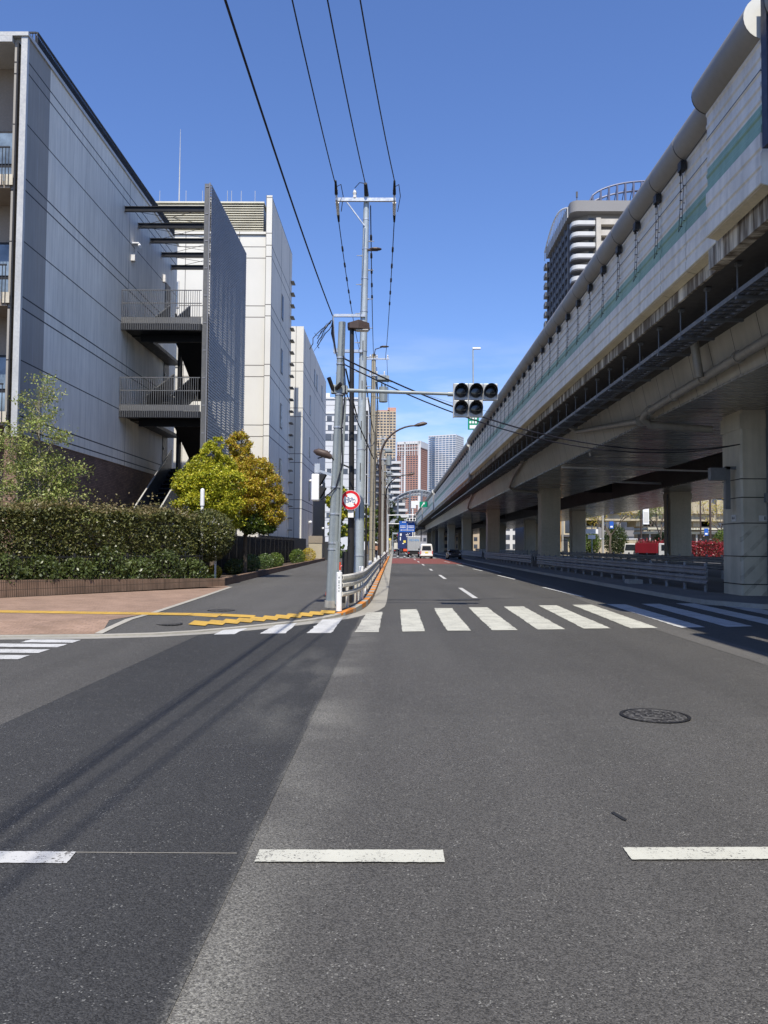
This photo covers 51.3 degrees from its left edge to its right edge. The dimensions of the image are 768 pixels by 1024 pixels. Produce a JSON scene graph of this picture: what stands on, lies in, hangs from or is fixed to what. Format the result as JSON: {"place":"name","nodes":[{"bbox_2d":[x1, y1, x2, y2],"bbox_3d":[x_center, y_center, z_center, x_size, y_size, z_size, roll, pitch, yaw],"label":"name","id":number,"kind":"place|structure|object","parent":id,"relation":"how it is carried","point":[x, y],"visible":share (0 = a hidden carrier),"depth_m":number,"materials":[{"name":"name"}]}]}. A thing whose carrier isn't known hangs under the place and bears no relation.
{"place":"outdoors","nodes":[
{"label":"outdoors","id":0,"kind":"place"},
{"bbox_2d":[0,31,178,575],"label":"grey building","id":1,"kind":"structure","parent":0,"point":[78,252],"depth_m":32.58,"materials":[{"name":"metal"}]},
{"bbox_2d":[0,355,5,410],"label":"window","id":2,"kind":"structure","parent":1,"relation":"in","point":[2,357],"depth_m":29.32,"materials":[{"name":"blue glass"}]},
{"bbox_2d":[0,242,8,298],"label":"window","id":3,"kind":"structure","parent":1,"relation":"in","point":[4,246],"depth_m":29.50,"materials":[{"name":"blue glass"}]},
{"bbox_2d":[0,131,12,180],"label":"window","id":4,"kind":"structure","parent":1,"relation":"in","point":[5,136],"depth_m":29.68,"materials":[{"name":"blue glass"}]},
{"bbox_2d":[162,436,167,462],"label":"door","id":5,"kind":"structure","parent":1,"relation":"in","point":[164,440],"depth_m":45.46,"materials":[{"name":"metal"}]},
{"bbox_2d":[0,586,228,634],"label":"brick paving","id":6,"kind":"structure","parent":0,"point":[13,623],"depth_m":18.19,"materials":[{"name":"brick"}]},
{"bbox_2d":[96,587,230,632],"bbox_3d":[-5.041,2.348,20.767,0.313,0.119,13.647,1,-2,-1],"label":"paving edge","id":7,"kind":"object","parent":6,"relation":"on","point":[114,625],"visible":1,"depth_m":16.19,"materials":[{"name":"concrete"}]},
{"bbox_2d":[44,559,314,579],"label":"planting soil","id":8,"kind":"structure","parent":0,"point":[226,575],"depth_m":34.26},
{"bbox_2d":[0,552,27,583],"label":"shrub","id":9,"kind":"object","parent":8,"relation":"on","point":[16,575],"visible":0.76,"depth_m":21.71,"materials":[{"name":"green plant"}]},
{"bbox_2d":[19,553,64,582],"bbox_3d":[-9.742,1.751,22.744,1.288,1.224,1.269,0,-2,1],"label":"shrub","id":10,"kind":"object","parent":8,"relation":"on","point":[57,571],"visible":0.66,"depth_m":22.56,"materials":[{"name":"green plant"}]},
{"bbox_2d":[0,370,97,578],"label":"young tree","id":11,"kind":"object","parent":8,"relation":"on","point":[60,483],"visible":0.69,"depth_m":24.30,"materials":[{"name":"green plant"}]},
{"bbox_2d":[57,556,97,580],"bbox_3d":[-9.140,1.827,23.707,1.269,1.053,1.263,0,-2,1],"label":"shrub","id":12,"kind":"object","parent":8,"relation":"on","point":[83,567],"visible":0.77,"depth_m":23.52,"materials":[{"name":"green plant"}]},
{"bbox_2d":[0,553,202,579],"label":"railing fence","id":13,"kind":"object","parent":8,"relation":"on","point":[127,556],"visible":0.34,"depth_m":24.64,"materials":[{"name":"black metal"}]},
{"bbox_2d":[90,545,128,578],"bbox_3d":[-8.517,1.760,24.691,1.291,1.508,1.294,0,-2,1],"label":"shrub","id":14,"kind":"object","parent":8,"relation":"on","point":[117,575],"visible":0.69,"depth_m":24.48,"materials":[{"name":"green plant"}]},
{"bbox_2d":[0,484,235,579],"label":"hedge","id":15,"kind":"object","parent":8,"relation":"on","point":[189,536],"visible":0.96,"depth_m":25.32,"materials":[{"name":"green plant"}]},
{"bbox_2d":[119,556,156,578],"bbox_3d":[-7.912,1.927,25.647,1.266,1.077,1.292,0,-2,1],"label":"shrub","id":16,"kind":"object","parent":8,"relation":"on","point":[142,568],"visible":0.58,"depth_m":25.45,"materials":[{"name":"green plant"}]},
{"bbox_2d":[147,549,184,578],"bbox_3d":[-7.268,1.886,26.602,1.302,1.347,1.248,0,-2,1],"label":"shrub","id":17,"kind":"object","parent":8,"relation":"on","point":[166,560],"visible":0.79,"depth_m":26.43,"materials":[{"name":"green plant"}]},
{"bbox_2d":[175,557,208,577],"bbox_3d":[-6.666,2.041,27.584,1.276,0.997,1.261,0,-2,1],"label":"shrub","id":18,"kind":"object","parent":8,"relation":"on","point":[198,574],"visible":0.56,"depth_m":27.36,"materials":[{"name":"green plant"}]},
{"bbox_2d":[169,436,248,565],"bbox_3d":[-7.220,-0.231,32.894,3.275,5.947,2.786,0,-2,1],"label":"tree","id":19,"kind":"object","parent":8,"relation":"on","point":[212,477],"visible":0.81,"depth_m":32.61,"materials":[{"name":"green plant"}]},
{"bbox_2d":[206,565,221,577],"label":"shrub","id":20,"kind":"object","parent":8,"relation":"on","point":[218,571],"visible":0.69,"depth_m":30.28,"materials":[{"name":"green plant"}]},
{"bbox_2d":[224,558,243,574],"bbox_3d":[-6.485,2.414,34.523,0.813,0.847,2.149,0,-2,1],"label":"shrub","id":21,"kind":"object","parent":8,"relation":"on","point":[229,566],"visible":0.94,"depth_m":33.98,"materials":[{"name":"green plant"}]},
{"bbox_2d":[190,533,293,574],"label":"railing fence","id":22,"kind":"object","parent":8,"relation":"on","point":[257,546],"visible":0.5,"depth_m":45.08,"materials":[{"name":"black metal"}]},
{"bbox_2d":[241,553,260,571],"bbox_3d":[-6.423,2.502,38.494,0.988,1.041,2.618,0,-2,1],"label":"shrub","id":23,"kind":"object","parent":8,"relation":"on","point":[256,567],"visible":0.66,"depth_m":38.24,"materials":[{"name":"green plant"}]},
{"bbox_2d":[224,429,288,573],"bbox_3d":[-5.739,-0.441,35.361,3.199,6.600,2.345,1,-3,-19],"label":"tree","id":24,"kind":"object","parent":8,"relation":"on","point":[262,517],"visible":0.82,"depth_m":35.12,"materials":[{"name":"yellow plant"}]},
{"bbox_2d":[258,553,273,568],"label":"shrub","id":25,"kind":"object","parent":8,"relation":"on","point":[269,561],"visible":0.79,"depth_m":42.55,"materials":[{"name":"green plant"}]},
{"bbox_2d":[267,552,283,566],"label":"shrub","id":26,"kind":"object","parent":8,"relation":"on","point":[276,558],"visible":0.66,"depth_m":46.66,"materials":[{"name":"green plant"}]},
{"bbox_2d":[259,535,305,559],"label":"screen fence","id":27,"kind":"object","parent":8,"relation":"on","point":[299,543],"visible":0.14,"depth_m":65.62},
{"bbox_2d":[289,549,305,562],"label":"shrub","id":28,"kind":"object","parent":8,"relation":"on","point":[300,552],"visible":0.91,"depth_m":57.49,"materials":[{"name":"green plant"}]},
{"bbox_2d":[24,549,391,634],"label":"sidewalk","id":29,"kind":"structure","parent":0,"point":[297,590],"depth_m":19.96,"materials":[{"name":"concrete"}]},
{"bbox_2d":[0,578,224,597],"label":"planter wall","id":30,"kind":"structure","parent":29,"relation":"on","point":[21,588],"depth_m":23.52,"materials":[{"name":"brick"}]},
{"bbox_2d":[0,610,334,625],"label":"tactile paving","id":31,"kind":"structure","parent":29,"relation":"on","point":[263,618],"depth_m":16.67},
{"bbox_2d":[119,183,246,554],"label":"external staircase","id":32,"kind":"structure","parent":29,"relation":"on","point":[202,351],"depth_m":39.93,"materials":[{"name":"grey metal"}]},
{"bbox_2d":[223,558,324,585],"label":"planter wall","id":33,"kind":"structure","parent":29,"relation":"on","point":[233,579],"depth_m":37.73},
{"bbox_2d":[309,536,327,559],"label":"gate wall","id":34,"kind":"structure","parent":29,"relation":"on","point":[318,545],"depth_m":79.01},
{"bbox_2d":[325,488,347,536],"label":"tree","id":35,"kind":"object","parent":29,"relation":"on","point":[344,513],"visible":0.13,"depth_m":99.69,"materials":[{"name":"green plant"}]},
{"bbox_2d":[342,319,369,602],"bbox_3d":[-0.722,-1.295,20.634,0.658,7.332,0.340,0,-2,1],"label":"street lamp","id":36,"kind":"object","parent":29,"relation":"on","point":[358,325],"visible":0.82,"depth_m":20.59,"materials":[{"name":"black metal"}]},
{"bbox_2d":[342,490,359,517],"bbox_3d":[-0.848,-0.204,20.379,0.500,0.690,0.201,0,-2,1],"label":"road sign","id":37,"kind":"object","parent":36,"relation":"attached to","point":[350,500],"visible":0.98,"depth_m":20.29,"materials":[{"name":"white metal"}]},
{"bbox_2d":[336,550,387,610],"bbox_3d":[-0.255,3.798,65.093,0.548,0.950,93.625,0,-2,1],"label":"guard rail","id":38,"kind":"object","parent":29,"relation":"on","point":[363,578],"visible":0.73,"depth_m":20.50,"materials":[{"name":"white metal"}]},
{"bbox_2d":[332,180,400,594],"bbox_3d":[-0.550,-3.659,23.832,2.016,12.332,1.527,0,-2,1],"label":"utility pole","id":39,"kind":"object","parent":29,"relation":"on","point":[360,491],"visible":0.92,"depth_m":23.81,"materials":[{"name":"concrete"}]},
{"bbox_2d":[224,0,332,314],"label":"telephone cable","id":40,"kind":"object","parent":39,"relation":"attached to","point":[244,59],"visible":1,"depth_m":12.11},
{"bbox_2d":[291,0,334,182],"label":"power line","id":41,"kind":"object","parent":39,"relation":"attached to","point":[311,83],"visible":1,"depth_m":17.33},
{"bbox_2d":[310,318,336,356],"bbox_3d":[-1.678,-4.755,23.716,1.097,2.109,0.181,0,-2,11],"label":"cable bundle","id":42,"kind":"object","parent":39,"relation":"hanging from","point":[332,330],"visible":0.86,"depth_m":23.75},
{"bbox_2d":[327,0,364,181],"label":"power line","id":43,"kind":"object","parent":39,"relation":"attached to","point":[344,83],"visible":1,"depth_m":17.30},
{"bbox_2d":[359,0,394,182],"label":"power line","id":44,"kind":"object","parent":39,"relation":"attached to","point":[375,83],"visible":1,"depth_m":17.32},
{"bbox_2d":[385,220,394,358],"bbox_3d":[0.196,-9.049,36.520,0.070,1.433,23.609,0,-2,-1],"label":"power line","id":45,"kind":"object","parent":39,"relation":"attached to","point":[390,281],"visible":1,"depth_m":29.68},
{"bbox_2d":[365,411,367,567],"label":"dark post","id":46,"kind":"object","parent":29,"relation":"on","point":[366,478],"visible":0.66,"depth_m":46.57,"materials":[{"name":"black metal"}]},
{"bbox_2d":[367,346,389,562],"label":"utility pole","id":47,"kind":"object","parent":29,"relation":"on","point":[382,398],"visible":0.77,"depth_m":48.10,"materials":[{"name":"beige concrete"}]},
{"bbox_2d":[370,205,373,358],"bbox_3d":[-0.516,-9.155,36.283,0.079,1.256,24.109,0,-2,-1],"label":"power line","id":48,"kind":"object","parent":47,"relation":"attached to","point":[371,274],"visible":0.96,"depth_m":29.47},
{"bbox_2d":[381,472,383,565],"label":"thin post","id":49,"kind":"object","parent":29,"relation":"on","point":[382,511],"visible":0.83,"depth_m":60.02,"materials":[{"name":"grey metal"}]},
{"bbox_2d":[377,436,393,551],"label":"utility pole","id":50,"kind":"object","parent":29,"relation":"on","point":[387,459],"visible":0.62,"depth_m":78.12,"materials":[{"name":"grey concrete"}]},
{"bbox_2d":[385,473,414,560],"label":"street lamp","id":51,"kind":"object","parent":29,"relation":"on","point":[409,474],"visible":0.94,"depth_m":80.05,"materials":[{"name":"brown paint"}]},
{"bbox_2d":[387,514,414,550],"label":"sign gantry","id":52,"kind":"object","parent":29,"relation":"on","point":[406,526],"visible":0.98,"depth_m":117.80,"materials":[{"name":"blue metal"}]},
{"bbox_2d":[378,422,426,570],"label":"street lamp","id":53,"kind":"object","parent":29,"relation":"on","point":[379,496],"visible":0.94,"depth_m":46.54,"materials":[{"name":"metal"}]},
{"bbox_2d":[324,321,497,607],"bbox_3d":[0.662,-1.150,19.272,4.145,6.950,0.399,0,-2,2],"label":"traffic signal","id":54,"kind":"object","parent":29,"relation":"on","point":[468,399],"visible":0.98,"depth_m":19.30,"materials":[{"name":"metal"}]},
{"bbox_2d":[311,464,331,500],"bbox_3d":[-1.452,-0.719,19.343,0.579,0.900,0.350,0,-2,1],"label":"pedestrian signal","id":55,"kind":"object","parent":54,"relation":"attached to","point":[317,492],"visible":1,"depth_m":19.18,"materials":[{"name":"metal"}]},
{"bbox_2d":[313,448,348,467],"bbox_3d":[-1.270,-1.304,19.297,0.868,0.463,0.197,1,-2,-2],"label":"pole lamp","id":56,"kind":"object","parent":54,"relation":"attached to","point":[321,453],"visible":1,"depth_m":19.24,"materials":[{"name":"metal"}]},
{"bbox_2d":[319,356,373,499],"bbox_3d":[-0.648,-1.999,20.001,0.739,3.515,2.242,-1,-3,37],"label":"hanging cable","id":57,"kind":"object","parent":54,"relation":"hanging from","point":[345,392],"visible":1,"depth_m":19.33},
{"bbox_2d":[345,364,736,452],"bbox_3d":[5.265,-2.643,22.720,14.261,1.648,0.031,2,-3,-27],"label":"slung cable","id":58,"kind":"object","parent":54,"relation":"hanging from","point":[528,435],"visible":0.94,"depth_m":22.04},
{"bbox_2d":[345,358,739,450],"bbox_3d":[5.265,-2.770,22.726,14.262,1.680,0.037,2,-3,-27],"label":"slung cable","id":59,"kind":"object","parent":54,"relation":"hanging from","point":[534,431],"visible":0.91,"depth_m":22.26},
{"bbox_2d":[156,129,294,558],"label":"office building","id":60,"kind":"structure","parent":0,"point":[270,294],"depth_m":56.28,"materials":[{"name":"concrete"}]},
{"bbox_2d":[289,326,325,558],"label":"building","id":61,"kind":"structure","parent":0,"point":[307,428],"depth_m":75.56,"materials":[{"name":"concrete"}]},
{"bbox_2d":[0,0,750,484],"label":"sky","id":62,"kind":"structure","parent":0,"point":[495,114],"materials":[{"name":"blue"}]},
{"bbox_2d":[0,549,767,1023],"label":"road","id":63,"kind":"structure","parent":0,"point":[508,773],"depth_m":4.64,"materials":[{"name":"asphalt"}]},
{"bbox_2d":[0,639,78,658],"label":"side crosswalk","id":64,"kind":"structure","parent":63,"relation":"on","point":[26,650],"depth_m":12.35,"materials":[{"name":"white paint"}]},
{"bbox_2d":[0,618,358,1023],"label":"newer road patch","id":65,"kind":"object","parent":63,"relation":"on","point":[187,748],"visible":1,"depth_m":4.83,"materials":[{"name":"asphalt"}]},
{"bbox_2d":[0,550,391,637],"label":"kerb","id":66,"kind":"structure","parent":63,"relation":"on","point":[358,607],"depth_m":14.86,"materials":[{"name":"concrete"}]},
{"bbox_2d":[337,556,389,614],"bbox_3d":[-0.153,4.389,67.611,0.724,0.124,99.203,0,-2,1],"label":"kerb marking","id":67,"kind":"object","parent":66,"relation":"on","point":[351,610],"visible":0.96,"depth_m":23.38,"materials":[{"name":"orange paint"}]},
{"bbox_2d":[0,552,392,639],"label":"gutter","id":68,"kind":"object","parent":63,"relation":"on","point":[378,601],"visible":0.94,"depth_m":18.09,"materials":[{"name":"concrete"}]},
{"bbox_2d":[0,847,767,862],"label":"dashed line","id":69,"kind":"object","parent":63,"relation":"on","point":[341,855],"visible":1,"depth_m":4.13,"materials":[{"name":"white paint"}]},
{"bbox_2d":[375,459,408,548],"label":"terraced apartments","id":70,"kind":"structure","parent":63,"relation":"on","point":[395,471],"depth_m":402.35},
{"bbox_2d":[398,532,411,555],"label":"container lorry","id":71,"kind":"object","parent":63,"relation":"on","point":[402,540],"visible":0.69,"depth_m":137.88,"materials":[{"name":"blue paint"}]},
{"bbox_2d":[406,536,420,556],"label":"box truck","id":72,"kind":"object","parent":63,"relation":"on","point":[413,545],"visible":0.88,"depth_m":117.86,"materials":[{"name":"silver metal"}]},
{"bbox_2d":[375,489,461,551],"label":"arched footbridge","id":73,"kind":"object","parent":63,"relation":"on","point":[417,492],"visible":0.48,"depth_m":229.18,"materials":[{"name":"grey metal"}]},
{"bbox_2d":[418,544,432,558],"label":"van","id":74,"kind":"object","parent":63,"relation":"on","point":[425,550],"visible":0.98,"depth_m":104.82,"materials":[{"name":"white paint"}]},
{"bbox_2d":[392,558,461,563],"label":"red road band","id":75,"kind":"object","parent":63,"relation":"on","point":[413,561],"visible":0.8,"depth_m":84.90,"materials":[{"name":"asphalt"}]},
{"bbox_2d":[390,573,512,576],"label":"road repair band","id":76,"kind":"object","parent":63,"relation":"on","point":[453,575],"visible":1,"depth_m":44.62,"materials":[{"name":"asphalt"}]},
{"bbox_2d":[446,549,461,558],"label":"car","id":77,"kind":"object","parent":63,"relation":"on","point":[453,553],"visible":0.96,"depth_m":100.98,"materials":[{"name":"grey paint"}]},
{"bbox_2d":[393,553,583,597],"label":"lane marking","id":78,"kind":"object","parent":63,"relation":"on","point":[468,593],"visible":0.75,"depth_m":31.68,"materials":[{"name":"white paint"}]},
{"bbox_2d":[214,603,767,634],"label":"crosswalk","id":79,"kind":"structure","parent":63,"relation":"on","point":[450,619],"depth_m":17.76,"materials":[{"name":"white paint"}]},
{"bbox_2d":[506,528,514,549],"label":"roadside building","id":80,"kind":"structure","parent":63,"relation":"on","point":[510,539],"depth_m":261.33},
{"bbox_2d":[535,521,568,555],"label":"cream house","id":81,"kind":"structure","parent":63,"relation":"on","point":[566,535],"depth_m":149.53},
{"bbox_2d":[586,534,601,552],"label":"bush","id":82,"kind":"object","parent":63,"relation":"on","point":[596,544],"visible":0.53,"depth_m":148.42,"materials":[{"name":"green plant"}]},
{"bbox_2d":[433,551,767,603],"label":"median","id":83,"kind":"object","parent":63,"relation":"on","point":[715,588],"visible":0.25,"depth_m":33.62,"materials":[{"name":"concrete"}]},
{"bbox_2d":[460,550,482,558],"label":"crash barrier","id":84,"kind":"object","parent":83,"relation":"on","point":[470,553],"visible":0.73,"depth_m":109.54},
{"bbox_2d":[475,548,527,558],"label":"crash barrier","id":85,"kind":"object","parent":83,"relation":"on","point":[517,551],"visible":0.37,"depth_m":110.45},
{"bbox_2d":[484,551,532,565],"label":"crash barrier","id":86,"kind":"object","parent":83,"relation":"on","point":[507,556],"visible":0.86,"depth_m":73.61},
{"bbox_2d":[413,0,767,595],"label":"elevated expressway","id":87,"kind":"structure","parent":83,"relation":"on","point":[653,334],"depth_m":25.80,"materials":[{"name":"concrete"}]},
{"bbox_2d":[536,554,707,591],"bbox_3d":[11.326,2.963,43.678,0.197,1.020,32.600,0,-2,1],"label":"crash barrier","id":88,"kind":"object","parent":83,"relation":"on","point":[666,576],"visible":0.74,"depth_m":35.40,"materials":[{"name":"metal"}]},
{"bbox_2d":[530,550,723,578],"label":"crash barrier","id":89,"kind":"object","parent":83,"relation":"on","point":[674,559],"visible":0.45,"depth_m":49.25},
{"bbox_2d":[433,553,767,608],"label":"median kerb","id":90,"kind":"structure","parent":63,"relation":"on","point":[707,602],"depth_m":27.01,"materials":[{"name":"concrete"}]},
{"bbox_2d":[445,558,767,665],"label":"pale road strip","id":91,"kind":"object","parent":63,"relation":"on","point":[741,651],"visible":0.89,"depth_m":15.21,"materials":[{"name":"concrete"}]},
{"bbox_2d":[587,511,638,552],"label":"tree","id":92,"kind":"object","parent":63,"relation":"on","point":[594,519],"visible":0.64,"depth_m":133.32,"materials":[{"name":"brown plant"}]},
{"bbox_2d":[604,524,628,553],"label":"bush","id":93,"kind":"object","parent":63,"relation":"on","point":[618,545],"visible":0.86,"depth_m":141.68,"materials":[{"name":"green plant"}]},
{"bbox_2d":[635,543,663,560],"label":"box truck","id":94,"kind":"object","parent":63,"relation":"on","point":[649,548],"visible":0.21,"depth_m":104.20,"materials":[{"name":"red paint"}]},
{"bbox_2d":[619,708,690,722],"bbox_3d":[2.581,1.952,7.623,0.650,0.031,0.650,0,-2,1],"label":"manhole cover","id":95,"kind":"object","parent":63,"relation":"on","point":[650,715],"visible":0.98,"depth_m":7.61,"materials":[{"name":"black metal"}]},
{"bbox_2d":[431,534,478,550],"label":"roadside building","id":96,"kind":"structure","parent":0,"point":[475,541],"depth_m":329.37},
{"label":"far sidewalk","id":97,"kind":"structure","parent":0,"visible":0},
{"bbox_2d":[544,180,644,326],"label":"apartment block","id":98,"kind":"structure","parent":97,"relation":"on","point":[582,231],"depth_m":224.22,"materials":[{"name":"concrete"}]},
{"bbox_2d":[515,499,722,549],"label":"grey warehouse","id":99,"kind":"structure","parent":97,"relation":"on","point":[519,537],"depth_m":206.29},
{"bbox_2d":[597,522,722,529],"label":"window","id":100,"kind":"structure","parent":99,"relation":"in","point":[623,524],"depth_m":206.19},
{"bbox_2d":[586,498,722,538],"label":"concrete viaduct","id":101,"kind":"object","parent":97,"relation":"on","point":[635,523],"visible":0.12,"depth_m":175.48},
{"bbox_2d":[649,502,692,540],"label":"tree","id":102,"kind":"object","parent":97,"relation":"on","point":[656,525],"visible":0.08,"depth_m":126.23,"materials":[{"name":"green plant"}]},
{"bbox_2d":[633,527,722,555],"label":"station shelter","id":103,"kind":"object","parent":97,"relation":"on","point":[649,532],"visible":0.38,"depth_m":140.25,"materials":[{"name":"white metal"}]},
{"bbox_2d":[635,537,723,556],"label":"red hedge","id":104,"kind":"object","parent":97,"relation":"on","point":[718,546],"visible":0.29,"depth_m":109.71,"materials":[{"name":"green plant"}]},
{"bbox_2d":[691,498,722,555],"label":"tree","id":105,"kind":"object","parent":97,"relation":"on","point":[714,510],"visible":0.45,"depth_m":132.47,"materials":[{"name":"beige plant"}]},
{"label":"ground","id":106,"kind":"structure","parent":0,"visible":0},
{"bbox_2d":[325,393,370,549],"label":"office block","id":107,"kind":"structure","parent":106,"relation":"on","point":[330,406],"depth_m":301.55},
{"bbox_2d":[376,408,395,461],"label":"apartment tower","id":108,"kind":"structure","parent":106,"relation":"on","point":[386,426],"depth_m":894.98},
{"bbox_2d":[397,441,427,517],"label":"apartment tower","id":109,"kind":"structure","parent":106,"relation":"on","point":[412,456],"depth_m":1311.02,"materials":[{"name":"concrete"}]},
{"bbox_2d":[400,465,417,516],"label":"window","id":110,"kind":"structure","parent":109,"relation":"in","point":[406,465],"depth_m":1309.24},
{"bbox_2d":[428,434,463,491],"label":"apartment tower","id":111,"kind":"structure","parent":106,"relation":"on","point":[444,451],"depth_m":1367.01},
{"bbox_2d":[428,461,451,490],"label":"window","id":112,"kind":"structure","parent":111,"relation":"in","point":[441,471],"depth_m":1367.06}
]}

